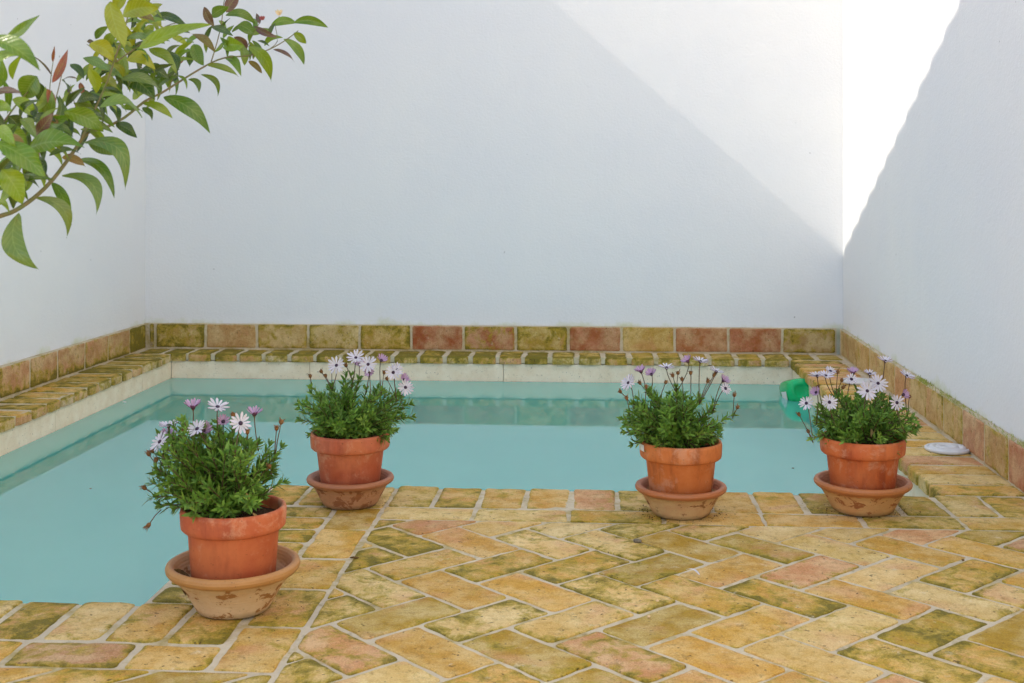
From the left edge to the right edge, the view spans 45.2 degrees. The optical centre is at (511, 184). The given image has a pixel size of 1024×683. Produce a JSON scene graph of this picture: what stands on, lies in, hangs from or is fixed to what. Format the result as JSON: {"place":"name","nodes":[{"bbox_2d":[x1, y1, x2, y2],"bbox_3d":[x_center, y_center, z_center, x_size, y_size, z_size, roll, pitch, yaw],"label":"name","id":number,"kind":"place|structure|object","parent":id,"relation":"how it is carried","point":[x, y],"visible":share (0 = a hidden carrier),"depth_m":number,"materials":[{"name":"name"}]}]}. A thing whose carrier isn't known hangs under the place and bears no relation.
{"place":"outdoors","nodes":[
{"label":"outdoors","id":0,"kind":"place"},
{"bbox_2d":[0,349,1023,682],"bbox_3d":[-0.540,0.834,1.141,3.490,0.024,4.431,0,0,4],"label":"paving","id":1,"kind":"structure","parent":0,"point":[338,536],"depth_m":2.40,"materials":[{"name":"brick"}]},
{"bbox_2d":[0,0,327,268],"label":"lemon tree","id":2,"kind":"object","parent":1,"relation":"on","point":[49,131],"visible":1,"depth_m":1.90,"materials":[{"name":"green plant"}]},
{"bbox_2d":[306,468,393,509],"bbox_3d":[-0.417,0.787,3.170,0.224,0.074,0.224,0,0,4],"label":"saucer","id":3,"kind":"object","parent":1,"relation":"on","point":[350,497],"visible":0.74,"depth_m":3.10,"materials":[{"name":"brown ceramic"}]},
{"bbox_2d":[294,349,416,484],"bbox_3d":[-0.410,0.613,3.178,0.308,0.380,0.280,0,0,-34],"label":"potted daisy","id":4,"kind":"object","parent":3,"relation":"on","point":[349,442],"visible":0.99,"depth_m":3.11,"materials":[{"name":"plant"}]},
{"bbox_2d":[633,539,641,542],"bbox_3d":[0.288,0.820,2.824,0.020,0.011,0.012,0,0,4],"label":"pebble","id":5,"kind":"object","parent":1,"relation":"on","point":[637,540],"visible":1,"depth_m":2.82,"materials":[{"name":"beige stone"}]},
{"bbox_2d":[635,476,726,519],"bbox_3d":[0.423,0.787,3.079,0.228,0.074,0.228,0,0,4],"label":"saucer","id":6,"kind":"object","parent":1,"relation":"on","point":[670,506],"visible":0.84,"depth_m":3.00,"materials":[{"name":"orange ceramic"}]},
{"bbox_2d":[616,354,740,493],"bbox_3d":[0.406,0.615,3.066,0.275,0.377,0.258,0,0,31],"label":"potted daisy","id":7,"kind":"object","parent":6,"relation":"on","point":[680,447],"visible":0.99,"depth_m":3.02,"materials":[{"name":"plant"}]},
{"bbox_2d":[814,470,912,516],"bbox_3d":[0.889,0.785,3.112,0.242,0.078,0.242,0,0,4],"label":"saucer","id":8,"kind":"object","parent":1,"relation":"on","point":[861,502],"visible":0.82,"depth_m":3.04,"materials":[{"name":"brown ceramic"}]},
{"bbox_2d":[796,356,921,489],"bbox_3d":[0.873,0.620,3.130,0.311,0.367,0.294,0,0,4],"label":"potted daisy","id":9,"kind":"object","parent":8,"relation":"on","point":[862,446],"visible":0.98,"depth_m":3.05,"materials":[{"name":"green plant"}]},
{"bbox_2d":[0,349,1023,644],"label":"swimming pool","id":10,"kind":"structure","parent":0,"point":[154,621],"depth_m":4.38,"materials":[{"name":"brick"}]},
{"bbox_2d":[165,545,299,619],"bbox_3d":[-0.542,0.777,2.389,0.257,0.094,0.258,0,0,4],"label":"saucer","id":11,"kind":"object","parent":10,"relation":"on","point":[236,599],"visible":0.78,"depth_m":2.31,"materials":[{"name":"ceramic"}]},
{"bbox_2d":[174,569,189,594],"bbox_3d":[-0.627,0.759,2.342,0.048,0.050,0.027,0,0,4],"label":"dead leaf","id":12,"kind":"object","parent":11,"relation":"in","point":[180,571],"visible":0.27,"depth_m":2.35,"materials":[{"name":"brown plant"}]},
{"bbox_2d":[139,398,290,579],"bbox_3d":[-0.583,0.605,2.386,0.291,0.382,0.269,0,0,23],"label":"potted daisy","id":13,"kind":"object","parent":11,"relation":"on","point":[232,512],"visible":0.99,"depth_m":2.34,"materials":[{"name":"green plant"}]},
{"bbox_2d":[0,378,827,605],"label":"water","id":14,"kind":"structure","parent":10,"relation":"in","point":[67,535],"depth_m":4.28,"materials":[{"name":"teal liquid"}]},
{"bbox_2d":[779,378,808,400],"bbox_3d":[1.256,0.921,5.464,0.117,0.108,0.234,-9,-10,-3],"label":"plastic canister","id":15,"kind":"object","parent":14,"relation":"on","point":[797,389],"visible":0.78,"depth_m":5.36,"materials":[{"name":"green plastic"}]},
{"bbox_2d":[842,377,871,384],"bbox_3d":[1.435,0.816,5.106,0.136,0.015,0.136,0,0,4],"label":"skimmer lid","id":16,"kind":"object","parent":10,"relation":"on","point":[858,381],"visible":0.46,"depth_m":5.07,"materials":[{"name":"white plastic"}]},
{"bbox_2d":[924,442,969,454],"bbox_3d":[1.348,0.816,3.804,0.136,0.015,0.136,0,0,4],"label":"skimmer lid","id":17,"kind":"object","parent":10,"relation":"on","point":[947,448],"visible":0.99,"depth_m":3.77,"materials":[{"name":"white plastic"}]},
{"label":"ground","id":18,"kind":"structure","parent":0,"visible":0},
{"bbox_2d":[0,0,145,399],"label":"courtyard wall","id":19,"kind":"structure","parent":18,"relation":"on","point":[73,303],"depth_m":5.37,"materials":[{"name":"white paint"}]},
{"bbox_2d":[144,0,842,377],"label":"courtyard wall","id":20,"kind":"structure","parent":18,"relation":"on","point":[624,176],"depth_m":6.09,"materials":[{"name":"white paint"}]},
{"bbox_2d":[840,0,1023,492],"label":"courtyard wall","id":21,"kind":"structure","parent":18,"relation":"on","point":[933,191],"depth_m":4.18,"materials":[{"name":"white paint"}]},
{"bbox_2d":[851,336,1023,447],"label":"moss","id":22,"kind":"object","parent":21,"relation":"on","point":[920,379],"visible":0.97,"depth_m":3.96,"materials":[{"name":"green plant"}]}
]}

